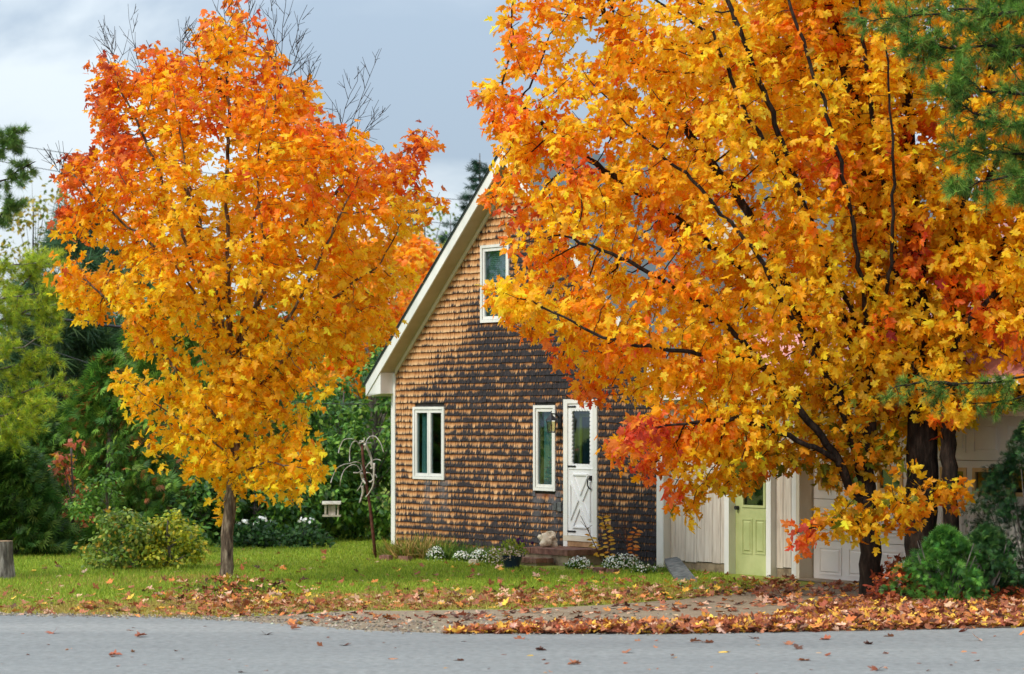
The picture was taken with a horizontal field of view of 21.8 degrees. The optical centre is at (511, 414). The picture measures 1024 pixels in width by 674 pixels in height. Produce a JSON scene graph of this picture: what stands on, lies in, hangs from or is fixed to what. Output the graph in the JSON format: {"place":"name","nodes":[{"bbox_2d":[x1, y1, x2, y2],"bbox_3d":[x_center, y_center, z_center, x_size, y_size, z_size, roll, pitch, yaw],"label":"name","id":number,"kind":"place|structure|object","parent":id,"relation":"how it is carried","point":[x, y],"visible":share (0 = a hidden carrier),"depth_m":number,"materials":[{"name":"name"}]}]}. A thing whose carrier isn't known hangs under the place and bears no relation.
{"place":"outdoors","nodes":[
{"label":"outdoors","id":0,"kind":"place"},
{"bbox_2d":[1,161,455,224],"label":"utility cable","id":1,"kind":"object","parent":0,"point":[175,190],"visible":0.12,"depth_m":59.82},
{"bbox_2d":[27,147,469,200],"bbox_3d":[-7.504,-5.886,62.000,16.119,1.250,0.015,0,0,-30],"label":"utility cable","id":2,"kind":"object","parent":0,"point":[204,172],"visible":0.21,"depth_m":61.75,"materials":[{"name":"black rubber"}]},
{"bbox_2d":[0,481,814,618],"bbox_3d":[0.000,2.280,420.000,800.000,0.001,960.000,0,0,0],"label":"lawn","id":3,"kind":"structure","parent":0,"point":[760,578],"depth_m":37.09,"materials":[{"name":"green plant"}]},
{"bbox_2d":[0,540,15,578],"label":"tree stump","id":4,"kind":"object","parent":3,"relation":"on","point":[7,568],"visible":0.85,"depth_m":36.80,"materials":[{"name":"grey wood"}]},
{"bbox_2d":[0,121,43,230],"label":"pine tree","id":5,"kind":"object","parent":3,"relation":"on","point":[12,141],"visible":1,"depth_m":35.97,"materials":[{"name":"green plant"}]},
{"bbox_2d":[27,606,34,613],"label":"fallen leaf","id":6,"kind":"object","parent":3,"relation":"on","point":[29,610],"visible":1,"depth_m":30.37,"materials":[{"name":"brown plant"}]},
{"bbox_2d":[0,173,74,352],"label":"birch tree","id":7,"kind":"object","parent":3,"relation":"on","point":[18,220],"visible":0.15,"depth_m":61.78,"materials":[{"name":"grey plant"}]},
{"bbox_2d":[0,246,81,457],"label":"pine tree","id":8,"kind":"object","parent":3,"relation":"on","point":[34,262],"visible":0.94,"depth_m":41.97,"materials":[{"name":"green plant"}]},
{"bbox_2d":[0,440,87,555],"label":"cedar shrub","id":9,"kind":"object","parent":3,"relation":"on","point":[45,526],"visible":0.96,"depth_m":43.06,"materials":[{"name":"green plant"}]},
{"bbox_2d":[0,379,133,545],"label":"cedar tree","id":10,"kind":"object","parent":3,"relation":"on","point":[55,434],"visible":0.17,"depth_m":46.52,"materials":[{"name":"green plant"}]},
{"bbox_2d":[47,431,94,527],"bbox_3d":[-7.284,1.324,44.000,0.889,2.114,0.924,0,0,0],"label":"sapling","id":11,"kind":"object","parent":3,"relation":"on","point":[62,478],"visible":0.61,"depth_m":44.00,"materials":[{"name":"red plant"}]},
{"bbox_2d":[0,277,151,509],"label":"pine tree","id":12,"kind":"object","parent":3,"relation":"on","point":[89,340],"visible":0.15,"depth_m":55.59,"materials":[{"name":"green plant"}]},
{"bbox_2d":[0,193,188,457],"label":"pine tree","id":13,"kind":"object","parent":3,"relation":"on","point":[96,256],"visible":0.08,"depth_m":59.33,"materials":[{"name":"green plant"}]},
{"bbox_2d":[61,467,131,555],"bbox_3d":[-6.469,1.605,42.520,1.427,1.556,1.082,0,0,0],"label":"bush","id":14,"kind":"object","parent":3,"relation":"on","point":[91,503],"visible":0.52,"depth_m":42.37,"materials":[{"name":"green plant"}]},
{"bbox_2d":[17,348,216,545],"bbox_3d":[-7.079,0.584,47.159,4.542,3.592,4.392,0,0,0],"label":"cedar tree","id":15,"kind":"object","parent":3,"relation":"on","point":[92,402],"visible":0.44,"depth_m":46.36,"materials":[{"name":"green plant"}]},
{"bbox_2d":[72,506,161,570],"bbox_3d":[-5.834,1.865,39.376,1.371,1.039,1.125,0,0,0],"label":"bush","id":16,"kind":"object","parent":3,"relation":"on","point":[136,536],"visible":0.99,"depth_m":39.20,"materials":[{"name":"green plant"}]},
{"bbox_2d":[134,508,211,569],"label":"bush","id":17,"kind":"object","parent":3,"relation":"on","point":[186,537],"visible":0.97,"depth_m":39.32,"materials":[{"name":"green plant"}]},
{"bbox_2d":[2,315,379,460],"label":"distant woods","id":18,"kind":"object","parent":3,"relation":"on","point":[234,322],"depth_m":99.73,"materials":[{"name":"green plant"}]},
{"bbox_2d":[138,474,249,545],"bbox_3d":[-5.499,1.669,46.513,1.769,1.459,1.725,0,0,25],"label":"shrub","id":19,"kind":"object","parent":3,"relation":"on","point":[204,493],"visible":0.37,"depth_m":46.17,"materials":[{"name":"green plant"}]},
{"bbox_2d":[81,287,313,539],"bbox_3d":[-6.427,-0.094,49.059,5.243,4.999,5.356,0,0,32],"label":"cedar tree","id":20,"kind":"object","parent":3,"relation":"on","point":[153,371],"visible":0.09,"depth_m":48.35,"materials":[{"name":"green plant"}]},
{"bbox_2d":[171,304,276,430],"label":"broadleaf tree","id":21,"kind":"object","parent":3,"relation":"on","point":[238,313],"visible":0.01,"depth_m":66.19,"materials":[{"name":"green plant"}]},
{"bbox_2d":[178,580,279,591],"bbox_3d":[-3.677,2.216,34.768,1.440,0.137,1.900,0,0,0],"label":"soil mound","id":22,"kind":"object","parent":3,"relation":"on","point":[251,587],"visible":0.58,"depth_m":34.36,"materials":[{"name":"brown soil"}]},
{"bbox_2d":[236,605,244,612],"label":"fallen leaf","id":23,"kind":"object","parent":3,"relation":"on","point":[240,610],"visible":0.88,"depth_m":30.32,"materials":[{"name":"brown plant"}]},
{"bbox_2d":[37,0,450,576],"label":"maple tree","id":24,"kind":"object","parent":3,"relation":"on","point":[294,152],"visible":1,"depth_m":35.27,"materials":[{"name":"orange plant"}]},
{"bbox_2d":[216,77,231,97],"bbox_3d":[-3.794,-4.323,35.081,0.212,0.291,0.247,0,0,0],"label":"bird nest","id":25,"kind":"object","parent":24,"relation":"attached to","point":[227,81],"visible":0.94,"depth_m":35.06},
{"bbox_2d":[215,519,272,547],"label":"flower shrub","id":26,"kind":"object","parent":3,"relation":"on","point":[237,534],"visible":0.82,"depth_m":45.51,"materials":[{"name":"green plant"}]},
{"bbox_2d":[202,469,321,541],"bbox_3d":[-4.444,1.574,47.121,1.961,1.642,2.048,0,0,24],"label":"shrub","id":27,"kind":"object","parent":3,"relation":"on","point":[254,513],"visible":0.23,"depth_m":46.89,"materials":[{"name":"green plant"}]},
{"bbox_2d":[235,515,289,547],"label":"flower shrub","id":28,"kind":"object","parent":3,"relation":"on","point":[266,533],"visible":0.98,"depth_m":45.46,"materials":[{"name":"green plant"}]},
{"bbox_2d":[175,328,369,534],"bbox_3d":[-4.631,0.256,50.881,4.857,4.247,4.819,0,0,0],"label":"cedar tree","id":29,"kind":"object","parent":3,"relation":"on","point":[278,431],"visible":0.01,"depth_m":50.52,"materials":[{"name":"green plant"}]},
{"bbox_2d":[276,517,335,548],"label":"flower shrub","id":30,"kind":"object","parent":3,"relation":"on","point":[319,535],"visible":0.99,"depth_m":45.48,"materials":[{"name":"green plant"}]},
{"bbox_2d":[233,291,390,500],"bbox_3d":[-5.090,-0.424,64.042,5.341,5.771,5.128,0,0,0],"label":"broadleaf tree","id":31,"kind":"object","parent":3,"relation":"on","point":[354,398],"visible":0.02,"depth_m":63.58,"materials":[{"name":"green plant"}]},
{"bbox_2d":[264,442,365,541],"bbox_3d":[-3.719,1.433,48.196,1.882,1.918,2.105,0,0,-29],"label":"shrub","id":32,"kind":"object","parent":3,"relation":"on","point":[325,492],"visible":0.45,"depth_m":47.79,"materials":[{"name":"green plant"}]},
{"bbox_2d":[280,375,390,538],"bbox_3d":[-3.130,0.822,48.921,2.394,3.123,2.332,0,0,0],"label":"tall shrub","id":33,"kind":"object","parent":3,"relation":"on","point":[328,444],"visible":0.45,"depth_m":48.58,"materials":[{"name":"green plant"}]},
{"bbox_2d":[300,332,390,496],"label":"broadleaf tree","id":34,"kind":"object","parent":3,"relation":"on","point":[362,436],"depth_m":74.48,"materials":[{"name":"green plant"}]},
{"bbox_2d":[330,436,383,557],"bbox_3d":[-2.470,1.357,42.501,0.854,2.051,0.264,0,0,0],"label":"driftwood sculpture","id":35,"kind":"object","parent":3,"relation":"on","point":[364,473],"visible":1,"depth_m":42.47,"materials":[{"name":"grey wood"}]},
{"bbox_2d":[322,484,341,516],"bbox_3d":[-2.877,1.354,42.495,0.300,0.535,0.280,0,0,0],"label":"bird feeder","id":36,"kind":"object","parent":35,"relation":"hanging from","point":[331,508],"visible":1,"depth_m":42.45,"materials":[{"name":"white wood"}]},
{"bbox_2d":[333,345,390,540],"bbox_3d":[-2.386,0.510,48.469,1.731,3.758,1.846,0,0,0],"label":"tall shrub","id":37,"kind":"object","parent":3,"relation":"on","point":[382,526],"visible":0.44,"depth_m":48.13,"materials":[{"name":"green plant"}]},
{"bbox_2d":[311,231,428,499],"bbox_3d":[-2.948,-0.901,60.206,3.544,6.589,3.715,0,0,-30],"label":"maple tree","id":38,"kind":"object","parent":3,"relation":"on","point":[399,305],"visible":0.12,"depth_m":59.94,"materials":[{"name":"orange plant"}]},
{"bbox_2d":[365,539,398,556],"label":"grass clump","id":39,"kind":"object","parent":3,"relation":"on","point":[380,550],"visible":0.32,"depth_m":42.72,"materials":[{"name":"green plant"}]},
{"bbox_2d":[379,555,392,560],"bbox_3d":[-1.966,2.249,41.603,0.207,0.118,0.111,0,0,37],"label":"edging brick","id":40,"kind":"object","parent":3,"relation":"on","point":[386,557],"visible":0.64,"depth_m":41.55,"materials":[{"name":"brown brick"}]},
{"bbox_2d":[355,231,441,361],"bbox_3d":[-2.645,-1.032,63.993,3.172,6.847,3.499,0,0,0],"label":"maple tree","id":41,"kind":"object","parent":3,"relation":"on","point":[429,250],"visible":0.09,"depth_m":63.32,"materials":[{"name":"orange plant"}]},
{"bbox_2d":[398,556,412,560],"bbox_3d":[-1.665,2.252,41.457,0.246,0.118,0.111,0,0,44],"label":"edging brick","id":42,"kind":"object","parent":3,"relation":"on","point":[406,558],"visible":0.64,"depth_m":41.39,"materials":[{"name":"brown brick"}]},
{"bbox_2d":[376,531,459,559],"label":"grass clump","id":43,"kind":"object","parent":3,"relation":"on","point":[417,549],"visible":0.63,"depth_m":42.02,"materials":[{"name":"plant"}]},
{"bbox_2d":[393,186,458,297],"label":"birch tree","id":44,"kind":"object","parent":3,"relation":"on","point":[434,229],"visible":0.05,"depth_m":69.70,"materials":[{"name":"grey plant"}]},
{"bbox_2d":[425,546,447,560],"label":"flower clump","id":45,"kind":"object","parent":3,"relation":"on","point":[432,553],"visible":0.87,"depth_m":41.54,"materials":[{"name":"white plant"}]},
{"bbox_2d":[434,219,456,254],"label":"spruce tree","id":46,"kind":"object","parent":3,"relation":"on","point":[442,238],"visible":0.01,"depth_m":79.94,"materials":[{"name":"green plant"}]},
{"bbox_2d":[424,538,477,560],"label":"grass clump","id":47,"kind":"object","parent":3,"relation":"on","point":[449,550],"visible":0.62,"depth_m":41.80,"materials":[{"name":"green plant"}]},
{"bbox_2d":[450,550,472,561],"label":"flower clump","id":48,"kind":"object","parent":3,"relation":"on","point":[462,555],"visible":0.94,"depth_m":41.38,"materials":[{"name":"white plant"}]},
{"bbox_2d":[447,153,488,238],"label":"spruce tree","id":49,"kind":"object","parent":3,"relation":"on","point":[477,166],"visible":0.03,"depth_m":73.87,"materials":[{"name":"green plant"}]},
{"bbox_2d":[468,559,478,562],"bbox_3d":[-0.587,2.248,40.463,0.132,0.114,0.115,0,0,27],"label":"edging stone","id":50,"kind":"object","parent":3,"relation":"on","point":[473,560],"visible":0.57,"depth_m":40.43,"materials":[{"name":"beige stone"}]},
{"bbox_2d":[467,548,488,561],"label":"flower clump","id":51,"kind":"object","parent":3,"relation":"on","point":[478,554],"visible":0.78,"depth_m":41.23,"materials":[{"name":"white plant"}]},
{"bbox_2d":[462,543,495,557],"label":"grass clump","id":52,"kind":"object","parent":3,"relation":"on","point":[486,548],"visible":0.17,"depth_m":42.46,"materials":[{"name":"green plant"}]},
{"bbox_2d":[482,545,503,564],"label":"flower clump","id":53,"kind":"object","parent":3,"relation":"on","point":[494,556],"visible":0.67,"depth_m":40.11,"materials":[{"name":"white plant"}]},
{"bbox_2d":[502,597,508,604],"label":"fallen leaf","id":54,"kind":"object","parent":3,"relation":"on","point":[504,602],"visible":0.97,"depth_m":31.58,"materials":[{"name":"yellow plant"}]},
{"bbox_2d":[0,547,1023,634],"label":"fallen leaves","id":55,"kind":"object","parent":3,"relation":"on","point":[870,607],"depth_m":31.02,"materials":[{"name":"brown plant"}]},
{"bbox_2d":[578,623,589,629],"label":"fallen leaf","id":56,"kind":"object","parent":55,"relation":"on","point":[585,626],"visible":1,"depth_m":27.59,"materials":[{"name":"orange plant"}]},
{"bbox_2d":[819,600,827,605],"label":"fallen leaf","id":57,"kind":"object","parent":55,"relation":"on","point":[822,603],"visible":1,"depth_m":31.08,"materials":[{"name":"brown plant"}]},
{"bbox_2d":[846,614,856,620],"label":"fallen leaf","id":58,"kind":"object","parent":55,"relation":"on","point":[849,618],"visible":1,"depth_m":28.50,"materials":[{"name":"orange plant"}]},
{"bbox_2d":[496,537,533,568],"bbox_3d":[0.046,2.046,39.380,0.558,0.468,0.424,0,0,0],"label":"flower pot","id":59,"kind":"object","parent":3,"relation":"on","point":[511,554],"visible":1,"depth_m":39.31,"materials":[{"name":"plant"}]},
{"bbox_2d":[520,546,603,565],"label":"brick steps","id":60,"kind":"structure","parent":3,"relation":"on","point":[548,556],"depth_m":40.31,"materials":[{"name":"brick"}]},
{"bbox_2d":[537,531,557,546],"bbox_3d":[0.548,1.933,40.944,0.329,0.300,0.231,0,0,0],"label":"rock","id":61,"kind":"object","parent":60,"relation":"on","point":[547,539],"visible":1,"depth_m":40.87,"materials":[{"name":"beige stone"}]},
{"bbox_2d":[563,556,593,568],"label":"flower clump","id":62,"kind":"object","parent":3,"relation":"on","point":[578,563],"visible":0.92,"depth_m":39.34,"materials":[{"name":"white plant"}]},
{"bbox_2d":[581,517,603,566],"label":"stem plant","id":63,"kind":"object","parent":3,"relation":"on","point":[596,554],"visible":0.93,"depth_m":39.91,"materials":[{"name":"brown plant"}]},
{"bbox_2d":[593,567,606,572],"bbox_3d":[1.264,2.248,38.248,0.115,0.114,0.212,0,0,-40],"label":"edging brick","id":64,"kind":"object","parent":3,"relation":"on","point":[599,568],"visible":0.57,"depth_m":38.20,"materials":[{"name":"brown brick"}]},
{"bbox_2d":[596,515,614,556],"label":"stem plant","id":65,"kind":"object","parent":3,"relation":"on","point":[608,527],"visible":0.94,"depth_m":39.65,"materials":[{"name":"yellow plant"}]},
{"bbox_2d":[606,569,619,574],"bbox_3d":[1.438,2.253,37.998,0.124,0.120,0.224,0,0,-27],"label":"edging brick","id":66,"kind":"object","parent":3,"relation":"on","point":[612,570],"visible":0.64,"depth_m":37.92,"materials":[{"name":"brown brick"}]},
{"bbox_2d":[600,553,644,569],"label":"flower clump","id":67,"kind":"object","parent":3,"relation":"on","point":[622,563],"visible":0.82,"depth_m":39.17,"materials":[{"name":"white plant"}]},
{"bbox_2d":[612,533,634,563],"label":"stem plant","id":68,"kind":"object","parent":3,"relation":"on","point":[624,542],"visible":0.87,"depth_m":39.65,"materials":[{"name":"brown plant"}]},
{"bbox_2d":[621,516,634,559],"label":"stem plant","id":69,"kind":"object","parent":3,"relation":"on","point":[626,537],"visible":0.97,"depth_m":39.38,"materials":[{"name":"brown plant"}]},
{"bbox_2d":[627,527,641,560],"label":"stem plant","id":70,"kind":"object","parent":3,"relation":"on","point":[632,537],"visible":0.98,"depth_m":39.38,"materials":[{"name":"orange plant"}]},
{"bbox_2d":[628,564,658,574],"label":"flower clump","id":71,"kind":"object","parent":3,"relation":"on","point":[643,569],"visible":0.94,"depth_m":38.06,"materials":[{"name":"white plant"}]},
{"bbox_2d":[363,146,935,567],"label":"house","id":72,"kind":"structure","parent":3,"relation":"on","point":[478,395],"depth_m":42.87,"materials":[{"name":"brown wood"}]},
{"bbox_2d":[0,311,366,351],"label":"utility cable","id":73,"kind":"object","parent":72,"relation":"attached to","point":[105,325],"visible":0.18,"depth_m":46.45,"materials":[{"name":"black rubber"}]},
{"bbox_2d":[15,336,369,404],"bbox_3d":[-5.804,-0.827,47.800,8.310,1.302,0.013,0,0,32],"label":"utility cable","id":74,"kind":"object","parent":72,"relation":"attached to","point":[144,378],"visible":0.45,"depth_m":46.57,"materials":[{"name":"black rubber"}]},
{"bbox_2d":[412,407,444,479],"bbox_3d":[-1.355,0.470,44.432,0.148,1.210,0.987,0,0,-35],"label":"window","id":75,"kind":"structure","parent":72,"relation":"in","point":[418,472],"depth_m":44.58,"materials":[{"name":"white paint"}]},
{"bbox_2d":[533,405,556,490],"bbox_3d":[0.541,0.520,41.761,0.144,1.340,0.627,0,0,-35],"label":"window","id":76,"kind":"structure","parent":72,"relation":"in","point":[545,480],"depth_m":41.83,"materials":[{"name":"white paint"}]},
{"bbox_2d":[546,411,561,432],"bbox_3d":[0.638,0.107,41.294,0.296,0.340,0.199,0,0,-30],"label":"wall lantern","id":77,"kind":"object","parent":72,"relation":"attached to","point":[551,417],"depth_m":41.27,"materials":[{"name":"black metal"}]},
{"bbox_2d":[568,404,592,536],"bbox_3d":[1.042,0.844,40.935,0.131,2.032,0.654,0,0,-35],"label":"storm door","id":78,"kind":"structure","parent":72,"relation":"in","point":[580,476],"depth_m":40.96,"materials":[{"name":"white paint"}]},
{"bbox_2d":[575,403,589,463],"bbox_3d":[1.173,0.925,41.020,0.020,2.210,0.638,0,0,-35],"label":"inner door","id":79,"kind":"structure","parent":72,"relation":"in","point":[577,413],"depth_m":41.22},
{"bbox_2d":[631,561,668,572],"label":"grass clump","id":80,"kind":"object","parent":3,"relation":"on","point":[659,569],"visible":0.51,"depth_m":38.33,"materials":[{"name":"green plant"}]},
{"bbox_2d":[664,557,696,582],"bbox_3d":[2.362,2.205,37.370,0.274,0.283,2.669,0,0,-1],"label":"splash stone","id":81,"kind":"object","parent":3,"relation":"on","point":[677,567],"visible":0.6,"depth_m":37.48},
{"bbox_2d":[466,0,975,596],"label":"maple tree","id":82,"kind":"object","parent":3,"relation":"on","point":[732,370],"visible":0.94,"depth_m":32.69,"materials":[{"name":"orange plant"}]},
{"bbox_2d":[663,292,851,577],"bbox_3d":[5.518,0.229,39.881,6.500,4.342,2.800,0,0,-35],"label":"breezeway","id":83,"kind":"object","parent":3,"relation":"on","point":[739,536],"visible":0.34,"depth_m":38.11,"materials":[{"name":"wood"}]},
{"bbox_2d":[734,414,765,575],"bbox_3d":[3.435,1.135,37.841,0.100,2.290,0.806,0,0,-35],"label":"green door","id":84,"kind":"structure","parent":83,"relation":"in","point":[750,519],"depth_m":37.90,"materials":[{"name":"green paint"}]},
{"bbox_2d":[627,0,942,174],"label":"maple tree","id":85,"kind":"object","parent":3,"relation":"on","point":[717,149],"visible":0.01,"depth_m":55.43,"materials":[{"name":"orange plant"}]},
{"bbox_2d":[754,0,1023,595],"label":"maple tree","id":86,"kind":"object","parent":3,"relation":"on","point":[921,429],"visible":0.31,"depth_m":33.25,"materials":[{"name":"orange plant"}]},
{"bbox_2d":[775,217,1023,580],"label":"garage","id":87,"kind":"structure","parent":3,"relation":"on","point":[984,444],"depth_m":35.72,"materials":[{"name":"white paint"}]},
{"bbox_2d":[814,416,1023,580],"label":"garage door","id":88,"kind":"structure","parent":87,"relation":"in","point":[835,561],"depth_m":34.74,"materials":[{"name":"white wood"}]},
{"bbox_2d":[837,0,1023,219],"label":"pine tree","id":89,"kind":"object","parent":3,"relation":"on","point":[1002,52],"visible":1,"depth_m":29.65,"materials":[{"name":"green plant"}]},
{"bbox_2d":[877,366,1023,438],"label":"pine tree","id":90,"kind":"object","parent":3,"relation":"on","point":[941,389],"visible":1,"depth_m":31.15,"materials":[{"name":"green plant"}]},
{"bbox_2d":[907,0,1023,591],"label":"maple tree","id":91,"kind":"object","parent":3,"relation":"on","point":[1006,325],"visible":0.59,"depth_m":32.94,"materials":[{"name":"orange plant"}]},
{"bbox_2d":[959,419,1023,595],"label":"juniper shrub","id":92,"kind":"object","parent":3,"relation":"on","point":[1000,477],"visible":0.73,"depth_m":32.92,"materials":[{"name":"green plant"}]},
{"bbox_2d":[0,0,1021,331],"label":"sky","id":93,"kind":"structure","parent":0,"point":[431,54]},
{"bbox_2d":[0,614,1023,673],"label":"asphalt road","id":94,"kind":"structure","parent":0,"point":[204,646],"depth_m":25.55,"materials":[{"name":"grey asphalt"}]},
{"bbox_2d":[108,649,122,654],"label":"fallen leaf","id":95,"kind":"object","parent":94,"relation":"on","point":[114,653],"visible":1,"depth_m":25.08,"materials":[{"name":"orange plant"}]},
{"bbox_2d":[135,631,147,636],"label":"fallen leaf","id":96,"kind":"object","parent":94,"relation":"on","point":[138,634],"visible":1,"depth_m":27.23,"materials":[{"name":"brown plant"}]},
{"bbox_2d":[567,659,581,664],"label":"fallen leaf","id":97,"kind":"object","parent":94,"relation":"on","point":[575,662],"visible":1,"depth_m":24.21,"materials":[{"name":"brown plant"}]},
{"bbox_2d":[627,622,634,630],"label":"fallen leaf","id":98,"kind":"object","parent":94,"relation":"on","point":[632,626],"visible":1,"depth_m":27.61,"materials":[{"name":"orange plant"}]},
{"bbox_2d":[791,643,802,648],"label":"fallen leaf","id":99,"kind":"object","parent":94,"relation":"on","point":[796,646],"visible":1,"depth_m":25.82,"materials":[{"name":"brown plant"}]},
{"bbox_2d":[821,634,830,639],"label":"fallen leaf","id":100,"kind":"object","parent":94,"relation":"on","point":[826,637],"visible":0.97,"depth_m":26.91,"materials":[{"name":"orange plant"}]},
{"bbox_2d":[868,665,882,670],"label":"fallen leaf","id":101,"kind":"object","parent":94,"relation":"on","point":[874,668],"visible":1,"depth_m":23.69,"materials":[{"name":"orange plant"}]},
{"bbox_2d":[925,622,933,628],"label":"fallen leaf","id":102,"kind":"object","parent":94,"relation":"on","point":[928,626],"visible":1,"depth_m":28.17,"materials":[{"name":"brown plant"}]},
{"bbox_2d":[0,582,1023,635],"bbox_3d":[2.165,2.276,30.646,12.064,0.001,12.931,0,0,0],"label":"gravel driveway","id":103,"kind":"structure","parent":0,"point":[747,598],"depth_m":30.50,"materials":[{"name":"grey gravel"}]},
{"bbox_2d":[777,601,786,605],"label":"fallen leaf","id":104,"kind":"object","parent":103,"relation":"on","point":[781,604],"visible":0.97,"depth_m":31.78,"materials":[{"name":"orange plant"}]},
{"bbox_2d":[949,523,1023,596],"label":"juniper shrub","id":105,"kind":"object","parent":103,"relation":"on","point":[990,534],"visible":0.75,"depth_m":32.33,"materials":[{"name":"green plant"}]},
{"bbox_2d":[793,578,900,587],"bbox_3d":[5.439,2.268,34.904,0.600,0.001,5.000,0,0,-35],"label":"concrete apron","id":106,"kind":"object","parent":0,"point":[821,580],"visible":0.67,"depth_m":36.45,"materials":[{"name":"grey concrete"}]},
{"bbox_2d":[879,523,996,602],"bbox_3d":[5.134,1.797,32.019,1.454,1.019,1.267,0,0,15],"label":"cedar shrub","id":107,"kind":"object","parent":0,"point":[949,541],"visible":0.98,"depth_m":31.77,"materials":[{"name":"green plant"}]}
]}

